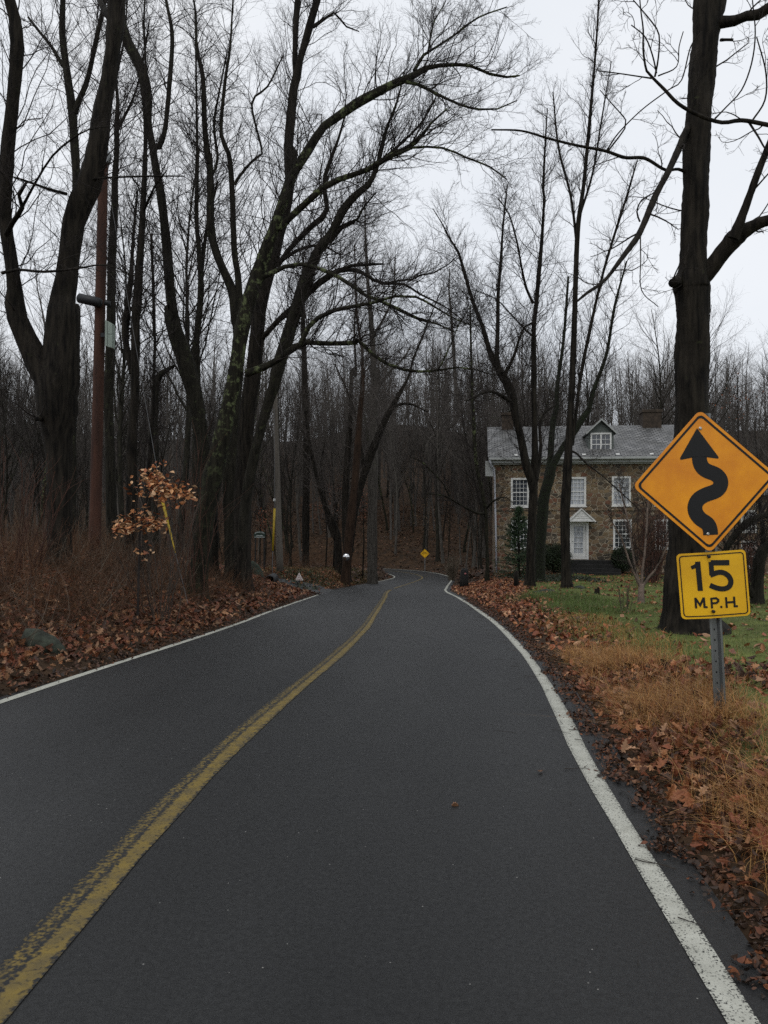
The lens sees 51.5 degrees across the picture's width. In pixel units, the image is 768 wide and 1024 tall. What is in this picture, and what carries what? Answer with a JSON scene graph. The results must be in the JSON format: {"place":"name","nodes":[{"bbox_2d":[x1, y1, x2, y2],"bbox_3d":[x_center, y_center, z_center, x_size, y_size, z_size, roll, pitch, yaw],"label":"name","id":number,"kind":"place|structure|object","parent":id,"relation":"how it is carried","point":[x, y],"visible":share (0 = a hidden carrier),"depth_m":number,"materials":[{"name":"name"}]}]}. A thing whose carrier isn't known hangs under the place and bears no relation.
{"place":"outdoors","nodes":[
{"label":"outdoors","id":0,"kind":"place"},
{"bbox_2d":[0,568,767,1023],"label":"road","id":1,"kind":"structure","parent":0,"point":[322,850],"depth_m":4.08,"materials":[{"name":"asphalt"}]},
{"bbox_2d":[0,592,319,697],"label":"leaf crumbs","id":2,"kind":"object","parent":1,"relation":"on","point":[88,667],"visible":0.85,"depth_m":11.07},
{"bbox_2d":[0,594,319,703],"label":"edge line","id":3,"kind":"object","parent":1,"relation":"on","point":[63,680],"visible":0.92,"depth_m":9.67,"materials":[{"name":"white paint"}]},
{"bbox_2d":[0,590,390,1023],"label":"line","id":4,"kind":"object","parent":1,"relation":"on","point":[30,959],"visible":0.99,"depth_m":3.88,"materials":[{"name":"yellow paint"}]},
{"bbox_2d":[400,569,760,1023],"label":"edge line","id":5,"kind":"object","parent":1,"relation":"on","point":[727,995],"visible":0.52,"depth_m":3.67,"materials":[{"name":"white paint"}]},
{"bbox_2d":[463,598,767,997],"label":"leaf crumbs","id":6,"kind":"object","parent":1,"relation":"on","point":[735,913],"visible":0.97,"depth_m":4.34,"materials":[{"name":"plant"}]},
{"bbox_2d":[0,424,767,971],"bbox_3d":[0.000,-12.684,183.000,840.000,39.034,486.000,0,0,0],"label":"ground","id":7,"kind":"structure","parent":0,"point":[384,552],"depth_m":14.41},
{"bbox_2d":[0,349,35,497],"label":"bare tree","id":8,"kind":"object","parent":7,"relation":"on","point":[5,413],"visible":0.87,"depth_m":38.26,"materials":[{"name":"brown plant"}]},
{"bbox_2d":[0,322,42,536],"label":"bare tree","id":9,"kind":"object","parent":7,"relation":"on","point":[7,476],"visible":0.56,"depth_m":42.47,"materials":[{"name":"brown plant"}]},
{"bbox_2d":[0,362,46,511],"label":"bare tree","id":10,"kind":"object","parent":7,"relation":"on","point":[38,484],"visible":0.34,"depth_m":44.77,"materials":[{"name":"brown plant"}]},
{"bbox_2d":[10,430,43,542],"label":"bare tree","id":11,"kind":"object","parent":7,"relation":"on","point":[28,487],"visible":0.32,"depth_m":45.20,"materials":[{"name":"brown plant"}]},
{"bbox_2d":[3,368,81,500],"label":"bare tree","id":12,"kind":"object","parent":7,"relation":"on","point":[27,422],"visible":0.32,"depth_m":43.49,"materials":[{"name":"brown plant"}]},
{"bbox_2d":[21,628,65,653],"bbox_3d":[-4.106,1.615,9.600,0.561,0.324,0.426,30,-8,-15],"label":"rock","id":13,"kind":"object","parent":7,"relation":"on","point":[42,636],"visible":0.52,"depth_m":9.48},
{"bbox_2d":[0,248,89,540],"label":"bare tree","id":14,"kind":"object","parent":7,"relation":"on","point":[42,504],"visible":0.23,"depth_m":39.28,"materials":[{"name":"brown plant"}]},
{"bbox_2d":[11,385,80,500],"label":"bare tree","id":15,"kind":"object","parent":7,"relation":"on","point":[39,433],"visible":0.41,"depth_m":40.76,"materials":[{"name":"brown plant"}]},
{"bbox_2d":[0,436,99,589],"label":"thorny shrub","id":16,"kind":"object","parent":7,"relation":"on","point":[36,533],"visible":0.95,"depth_m":12.53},
{"bbox_2d":[76,421,90,543],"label":"bare tree","id":17,"kind":"object","parent":7,"relation":"on","point":[82,466],"visible":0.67,"depth_m":39.20,"materials":[{"name":"brown plant"}]},
{"bbox_2d":[76,374,92,542],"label":"bare tree","id":18,"kind":"object","parent":7,"relation":"on","point":[81,420],"visible":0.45,"depth_m":59.81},
{"bbox_2d":[0,0,177,545],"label":"bare tree","id":19,"kind":"object","parent":7,"relation":"on","point":[72,102],"visible":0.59,"depth_m":25.88,"materials":[{"name":"brown plant"}]},
{"bbox_2d":[76,148,111,557],"bbox_3d":[-7.210,-3.928,19.895,0.829,10.460,0.510,0,0,0],"label":"utility pole","id":20,"kind":"object","parent":7,"relation":"on","point":[98,301],"visible":0.77,"depth_m":19.89,"materials":[{"name":"wood"}]},
{"bbox_2d":[22,0,188,550],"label":"bare tree","id":21,"kind":"object","parent":7,"relation":"on","point":[110,487],"visible":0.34,"depth_m":27.86,"materials":[{"name":"brown plant"}]},
{"bbox_2d":[0,0,211,573],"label":"bare tree","id":22,"kind":"object","parent":7,"relation":"on","point":[52,364],"visible":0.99,"depth_m":15.74,"materials":[{"name":"brown plant"}]},
{"bbox_2d":[0,552,232,686],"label":"leaf litter","id":23,"kind":"object","parent":7,"relation":"on","point":[96,650],"visible":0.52,"depth_m":11.23,"materials":[{"name":"plant"}]},
{"bbox_2d":[77,239,174,518],"bbox_3d":[-13.446,-5.629,39.420,4.461,16.540,6.938,0,0,-45],"label":"bare tree","id":24,"kind":"object","parent":7,"relation":"on","point":[87,363],"visible":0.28,"depth_m":39.26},
{"bbox_2d":[79,319,178,489],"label":"bare tree","id":25,"kind":"object","parent":7,"relation":"on","point":[126,429],"visible":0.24,"depth_m":44.16,"materials":[{"name":"brown plant"}]},
{"bbox_2d":[45,168,219,546],"bbox_3d":[-12.142,-6.800,37.521,8.367,18.498,6.964,1,1,30],"label":"bare tree","id":26,"kind":"object","parent":7,"relation":"on","point":[119,459],"visible":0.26,"depth_m":37.35,"materials":[{"name":"brown plant"}]},
{"bbox_2d":[92,199,191,576],"bbox_3d":[-5.667,-2.873,19.172,2.270,9.123,2.485,0,0,0],"label":"bare tree","id":27,"kind":"object","parent":7,"relation":"on","point":[153,364],"visible":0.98,"depth_m":18.95,"materials":[{"name":"brown plant"}]},
{"bbox_2d":[0,514,291,664],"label":"brambles","id":28,"kind":"object","parent":7,"relation":"on","point":[216,584],"visible":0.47,"depth_m":13.52,"materials":[{"name":"plant"}]},
{"bbox_2d":[81,0,213,558],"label":"bare tree","id":29,"kind":"object","parent":7,"relation":"on","point":[131,446],"visible":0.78,"depth_m":21.93,"materials":[{"name":"brown plant"}]},
{"bbox_2d":[100,474,205,624],"bbox_3d":[-3.906,0.586,13.622,1.589,2.673,2.244,0,0,0],"label":"thorny shrub","id":30,"kind":"object","parent":7,"relation":"on","point":[150,587],"visible":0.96,"depth_m":13.56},
{"bbox_2d":[112,460,201,619],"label":"beech sapling","id":31,"kind":"object","parent":7,"relation":"on","point":[154,479],"visible":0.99,"depth_m":12.95,"materials":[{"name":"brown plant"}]},
{"bbox_2d":[40,0,277,578],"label":"bare tree","id":32,"kind":"object","parent":7,"relation":"on","point":[190,376],"visible":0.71,"depth_m":23.50,"materials":[{"name":"brown plant"}]},
{"bbox_2d":[57,107,261,556],"bbox_3d":[-9.606,-8.816,38.513,10.437,23.075,8.686,0,-2,20],"label":"bare tree","id":33,"kind":"object","parent":7,"relation":"on","point":[186,447],"visible":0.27,"depth_m":38.47,"materials":[{"name":"brown plant"}]},
{"bbox_2d":[137,365,191,503],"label":"bare tree","id":34,"kind":"object","parent":7,"relation":"on","point":[162,452],"visible":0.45,"depth_m":46.03,"materials":[{"name":"brown plant"}]},
{"bbox_2d":[141,332,206,558],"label":"bare tree","id":35,"kind":"object","parent":7,"relation":"on","point":[161,376],"visible":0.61,"depth_m":23.91,"materials":[{"name":"brown plant"}]},
{"bbox_2d":[1,543,354,625],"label":"leaf litter","id":36,"kind":"object","parent":7,"relation":"on","point":[292,591],"visible":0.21,"depth_m":20.27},
{"bbox_2d":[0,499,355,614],"bbox_3d":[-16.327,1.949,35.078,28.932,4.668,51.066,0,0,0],"label":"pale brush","id":37,"kind":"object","parent":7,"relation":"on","point":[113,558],"visible":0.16,"depth_m":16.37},
{"bbox_2d":[0,503,357,639],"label":"brambles","id":38,"kind":"object","parent":7,"relation":"on","point":[84,557],"visible":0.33,"depth_m":15.52,"materials":[{"name":"plant"}]},
{"bbox_2d":[133,418,243,602],"bbox_3d":[-4.445,-0.057,17.146,2.465,4.117,2.674,0,0,18],"label":"thorny shrub","id":39,"kind":"object","parent":7,"relation":"on","point":[194,562],"visible":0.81,"depth_m":17.00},
{"bbox_2d":[137,0,268,536],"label":"bare tree","id":40,"kind":"object","parent":7,"relation":"on","point":[195,348],"visible":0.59,"depth_m":26.93,"materials":[{"name":"brown plant"}]},
{"bbox_2d":[162,347,246,486],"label":"bare tree","id":41,"kind":"object","parent":7,"relation":"on","point":[217,397],"visible":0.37,"depth_m":43.61,"materials":[{"name":"brown plant"}]},
{"bbox_2d":[129,0,320,583],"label":"bare tree","id":42,"kind":"object","parent":7,"relation":"on","point":[234,290],"visible":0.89,"depth_m":23.79,"materials":[{"name":"brown plant"}]},
{"bbox_2d":[201,266,298,439],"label":"bare tree","id":43,"kind":"object","parent":7,"relation":"on","point":[263,379],"visible":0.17,"depth_m":42.98,"materials":[{"name":"brown plant"}]},
{"bbox_2d":[10,497,491,571],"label":"brush","id":44,"kind":"object","parent":7,"relation":"on","point":[297,558],"visible":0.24,"depth_m":100.94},
{"bbox_2d":[251,429,272,565],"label":"bare tree","id":45,"kind":"object","parent":7,"relation":"on","point":[263,491],"visible":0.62,"depth_m":45.02,"materials":[{"name":"brown plant"}]},
{"bbox_2d":[273,395,282,572],"bbox_3d":[-4.910,-2.009,36.928,0.526,9.876,0.449,0,0,-18],"label":"utility pole","id":46,"kind":"object","parent":7,"relation":"on","point":[279,544],"visible":0.79,"depth_m":36.89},
{"bbox_2d":[258,430,310,567],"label":"bare tree","id":47,"kind":"object","parent":7,"relation":"on","point":[287,506],"visible":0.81,"depth_m":43.01,"materials":[{"name":"brown plant"}]},
{"bbox_2d":[260,362,324,566],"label":"bare tree","id":48,"kind":"object","parent":7,"relation":"on","point":[293,466],"visible":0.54,"depth_m":50.04,"materials":[{"name":"brown plant"}]},
{"bbox_2d":[263,371,328,563],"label":"bare tree","id":49,"kind":"object","parent":7,"relation":"on","point":[298,529],"visible":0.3,"depth_m":58.24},
{"bbox_2d":[243,200,356,565],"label":"bare tree","id":50,"kind":"object","parent":7,"relation":"on","point":[305,374],"visible":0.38,"depth_m":49.83,"materials":[{"name":"brown plant"}]},
{"bbox_2d":[262,565,366,588],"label":"verge weeds","id":51,"kind":"object","parent":7,"relation":"on","point":[320,571],"visible":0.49,"depth_m":41.60,"materials":[{"name":"brown plant"}]},
{"bbox_2d":[280,361,354,574],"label":"bare tree","id":52,"kind":"object","parent":7,"relation":"on","point":[333,528],"visible":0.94,"depth_m":46.93,"materials":[{"name":"brown plant"}]},
{"bbox_2d":[162,504,494,583],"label":"leaf litter","id":53,"kind":"object","parent":7,"relation":"on","point":[475,572],"visible":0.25,"depth_m":98.13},
{"bbox_2d":[310,354,355,537],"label":"bare tree","id":54,"kind":"object","parent":7,"relation":"on","point":[329,429],"visible":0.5,"depth_m":104.98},
{"bbox_2d":[306,415,364,566],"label":"bare tree","id":55,"kind":"object","parent":7,"relation":"on","point":[333,483],"visible":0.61,"depth_m":48.75,"materials":[{"name":"brown plant"}]},
{"bbox_2d":[233,31,460,578],"bbox_3d":[-1.327,-5.108,21.687,6.814,14.899,4.068,0,0,31],"label":"bare tree","id":56,"kind":"object","parent":7,"relation":"on","point":[276,375],"visible":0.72,"depth_m":21.68,"materials":[{"name":"brown plant"}]},
{"bbox_2d":[205,0,499,591],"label":"bare tree","id":57,"kind":"object","parent":7,"relation":"on","point":[248,404],"visible":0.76,"depth_m":22.79,"materials":[{"name":"brown plant"}]},
{"bbox_2d":[291,218,429,586],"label":"bare tree","id":58,"kind":"object","parent":7,"relation":"on","point":[348,541],"visible":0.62,"depth_m":42.84,"materials":[{"name":"brown plant"}]},
{"bbox_2d":[181,0,559,603],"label":"bare tree","id":59,"kind":"object","parent":7,"relation":"on","point":[258,274],"visible":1,"depth_m":17.53,"materials":[{"name":"brown plant"}]},
{"bbox_2d":[318,167,439,583],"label":"bare tree","id":60,"kind":"object","parent":7,"relation":"on","point":[372,558],"visible":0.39,"depth_m":49.76,"materials":[{"name":"plant"}]},
{"bbox_2d":[296,251,462,582],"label":"bare tree","id":61,"kind":"object","parent":7,"relation":"on","point":[366,463],"visible":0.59,"depth_m":45.94,"materials":[{"name":"brown plant"}]},
{"bbox_2d":[0,237,767,553],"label":"wood","id":62,"kind":"object","parent":7,"relation":"on","point":[214,367],"visible":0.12,"depth_m":122.20,"materials":[{"name":"brown plant"}]},
{"bbox_2d":[378,392,425,553],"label":"bare tree","id":63,"kind":"object","parent":7,"relation":"on","point":[394,473],"visible":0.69,"depth_m":97.29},
{"bbox_2d":[397,383,433,525],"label":"bare tree","id":64,"kind":"object","parent":7,"relation":"on","point":[415,519],"visible":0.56,"depth_m":112.35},
{"bbox_2d":[393,414,444,550],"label":"bare tree","id":65,"kind":"object","parent":7,"relation":"on","point":[424,484],"visible":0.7,"depth_m":96.66,"materials":[{"name":"brown plant"}]},
{"bbox_2d":[398,333,476,561],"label":"bare tree","id":66,"kind":"object","parent":7,"relation":"on","point":[437,557],"visible":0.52,"depth_m":92.99,"materials":[{"name":"brown plant"}]},
{"bbox_2d":[411,347,478,563],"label":"bare tree","id":67,"kind":"object","parent":7,"relation":"on","point":[439,513],"visible":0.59,"depth_m":90.41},
{"bbox_2d":[422,249,482,550],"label":"bare tree","id":68,"kind":"object","parent":7,"relation":"on","point":[428,454],"visible":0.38,"depth_m":96.84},
{"bbox_2d":[424,368,489,565],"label":"bare tree","id":69,"kind":"object","parent":7,"relation":"on","point":[461,408],"visible":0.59,"depth_m":76.28,"materials":[{"name":"brown plant"}]},
{"bbox_2d":[391,296,527,581],"bbox_3d":[3.800,-3.779,39.670,7.186,14.924,5.633,0,0,-6],"label":"bare tree","id":70,"kind":"object","parent":7,"relation":"on","point":[480,483],"visible":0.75,"depth_m":39.69,"materials":[{"name":"brown plant"}]},
{"bbox_2d":[439,365,492,567],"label":"bare tree","id":71,"kind":"object","parent":7,"relation":"on","point":[474,553],"visible":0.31,"depth_m":82.28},
{"bbox_2d":[448,430,489,569],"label":"bare tree","id":72,"kind":"object","parent":7,"relation":"on","point":[471,492],"visible":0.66,"depth_m":69.28,"materials":[{"name":"brown plant"}]},
{"bbox_2d":[432,317,513,558],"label":"bare tree","id":73,"kind":"object","parent":7,"relation":"on","point":[483,551],"visible":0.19,"depth_m":93.56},
{"bbox_2d":[461,420,491,568],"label":"bare tree","id":74,"kind":"object","parent":7,"relation":"on","point":[481,526],"visible":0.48,"depth_m":72.08,"materials":[{"name":"brown plant"}]},
{"bbox_2d":[414,73,599,586],"bbox_3d":[4.615,-6.642,29.295,7.277,19.107,6.008,0,0,0],"label":"bare tree","id":75,"kind":"object","parent":7,"relation":"on","point":[532,471],"visible":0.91,"depth_m":29.69,"materials":[{"name":"brown plant"}]},
{"bbox_2d":[492,506,527,576],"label":"spruce","id":76,"kind":"object","parent":7,"relation":"on","point":[511,534],"visible":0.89,"depth_m":36.87,"materials":[{"name":"green plant"}]},
{"bbox_2d":[477,304,567,440],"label":"bare tree","id":77,"kind":"object","parent":7,"relation":"on","point":[528,395],"visible":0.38,"depth_m":61.60,"materials":[{"name":"brown plant"}]},
{"bbox_2d":[486,272,585,425],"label":"bare tree","id":78,"kind":"object","parent":7,"relation":"on","point":[528,364],"visible":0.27,"depth_m":65.06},
{"bbox_2d":[545,542,572,573],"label":"clipped shrub","id":79,"kind":"object","parent":7,"relation":"on","point":[553,558],"visible":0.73,"depth_m":43.05,"materials":[{"name":"green plant"}]},
{"bbox_2d":[490,573,663,582],"bbox_3d":[9.219,3.137,37.502,7.723,0.799,9.085,0,0,0],"label":"ground ivy","id":80,"kind":"object","parent":7,"relation":"on","point":[550,577],"visible":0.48,"depth_m":35.07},
{"bbox_2d":[485,409,673,575],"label":"stone house","id":81,"kind":"structure","parent":7,"relation":"on","point":[645,442],"depth_m":44.55,"materials":[{"name":"stone"}]},
{"bbox_2d":[510,478,528,507],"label":"window","id":82,"kind":"structure","parent":81,"relation":"in","point":[523,492],"depth_m":44.89,"materials":[{"name":"clear glass"}]},
{"bbox_2d":[570,477,586,506],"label":"window","id":83,"kind":"structure","parent":81,"relation":"in","point":[578,487],"depth_m":44.51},
{"bbox_2d":[570,522,588,558],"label":"door","id":84,"kind":"structure","parent":81,"relation":"in","point":[579,531],"depth_m":44.51,"materials":[{"name":"white paint"}]},
{"bbox_2d":[611,476,631,506],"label":"window","id":85,"kind":"structure","parent":81,"relation":"in","point":[627,495],"depth_m":44.21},
{"bbox_2d":[499,587,661,616],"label":"tall grass","id":86,"kind":"structure","parent":7,"relation":"on","point":[589,606],"depth_m":18.46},
{"bbox_2d":[549,325,624,425],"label":"bare tree","id":87,"kind":"object","parent":7,"relation":"on","point":[592,418],"visible":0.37,"depth_m":68.59,"materials":[{"name":"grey plant"}]},
{"bbox_2d":[520,228,657,580],"bbox_3d":[8.366,-4.345,33.939,6.759,14.901,4.497,0,0,34],"label":"bare tree","id":88,"kind":"object","parent":7,"relation":"on","point":[543,503],"visible":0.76,"depth_m":33.64,"materials":[{"name":"brown plant"}]},
{"bbox_2d":[531,0,661,588],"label":"bare tree","id":89,"kind":"object","parent":7,"relation":"on","point":[566,576],"visible":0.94,"depth_m":27.90,"materials":[{"name":"brown plant"}]},
{"bbox_2d":[451,571,767,688],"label":"leaf litter","id":90,"kind":"object","parent":7,"relation":"on","point":[494,584],"visible":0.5,"depth_m":16.87,"materials":[{"name":"plant"}]},
{"bbox_2d":[610,545,635,573],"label":"clipped shrub","id":91,"kind":"object","parent":7,"relation":"on","point":[616,553],"visible":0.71,"depth_m":42.90,"materials":[{"name":"green plant"}]},
{"bbox_2d":[509,611,740,660],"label":"dry grass","id":92,"kind":"structure","parent":7,"relation":"on","point":[636,641],"depth_m":11.55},
{"bbox_2d":[491,0,767,635],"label":"bare tree","id":93,"kind":"object","parent":7,"relation":"on","point":[692,279],"visible":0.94,"depth_m":12.20,"materials":[{"name":"brown plant"}]},
{"bbox_2d":[603,348,662,424],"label":"bare tree","id":94,"kind":"object","parent":7,"relation":"on","point":[634,412],"visible":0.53,"depth_m":72.78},
{"bbox_2d":[600,467,668,602],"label":"tree","id":95,"kind":"object","parent":7,"relation":"on","point":[641,586],"visible":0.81,"depth_m":20.02,"materials":[{"name":"brown plant"}]},
{"bbox_2d":[598,318,674,424],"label":"bare tree","id":96,"kind":"object","parent":7,"relation":"on","point":[630,407],"visible":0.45,"depth_m":74.77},
{"bbox_2d":[612,489,668,583],"bbox_3d":[10.237,0.733,31.052,2.909,4.163,2.845,0,0,13],"label":"red bush","id":97,"kind":"object","parent":7,"relation":"on","point":[657,542],"visible":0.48,"depth_m":30.89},
{"bbox_2d":[521,573,767,609],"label":"grass","id":98,"kind":"structure","parent":7,"relation":"on","point":[603,595],"depth_m":27.02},
{"bbox_2d":[523,634,767,910],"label":"dry grass","id":99,"kind":"structure","parent":7,"relation":"on","point":[601,656],"depth_m":6.08,"materials":[{"name":"plant"}]},
{"bbox_2d":[535,600,767,784],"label":"grass","id":100,"kind":"structure","parent":7,"relation":"on","point":[740,632],"depth_m":11.49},
{"bbox_2d":[562,652,767,908],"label":"leaf litter","id":101,"kind":"object","parent":7,"relation":"on","point":[661,746],"visible":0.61,"depth_m":5.36,"materials":[{"name":"plant"}]},
{"bbox_2d":[608,288,732,424],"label":"bare tree","id":102,"kind":"object","parent":7,"relation":"on","point":[660,406],"visible":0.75,"depth_m":63.91,"materials":[{"name":"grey plant"}]},
{"bbox_2d":[598,0,767,173],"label":"branch","id":103,"kind":"object","parent":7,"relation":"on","point":[750,122],"visible":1,"depth_m":8.79,"materials":[{"name":"brown plant"}]},
{"bbox_2d":[635,412,767,711],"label":"road sign","id":104,"kind":"object","parent":7,"relation":"on","point":[702,481],"visible":0.99,"depth_m":5.97,"materials":[{"name":"metal"}]},
{"bbox_2d":[654,282,765,424],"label":"bare tree","id":105,"kind":"object","parent":7,"relation":"on","point":[711,384],"visible":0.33,"depth_m":63.21,"materials":[{"name":"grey plant"}]},
{"bbox_2d":[709,353,762,455],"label":"bare tree","id":106,"kind":"object","parent":7,"relation":"on","point":[723,398],"visible":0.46,"depth_m":80.49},
{"bbox_2d":[713,370,767,454],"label":"bare tree","id":107,"kind":"object","parent":7,"relation":"on","point":[743,432],"visible":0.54,"depth_m":78.02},
{"bbox_2d":[717,451,767,604],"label":"bare tree","id":108,"kind":"object","parent":7,"relation":"on","point":[756,585],"visible":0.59,"depth_m":19.84,"materials":[{"name":"brown plant"}]},
{"bbox_2d":[731,325,767,457],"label":"bare tree","id":109,"kind":"object","parent":7,"relation":"on","point":[761,439],"visible":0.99,"depth_m":67.44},
{"bbox_2d":[0,0,767,441],"label":"sky","id":110,"kind":"structure","parent":0,"point":[730,177],"materials":[{"name":"white"}]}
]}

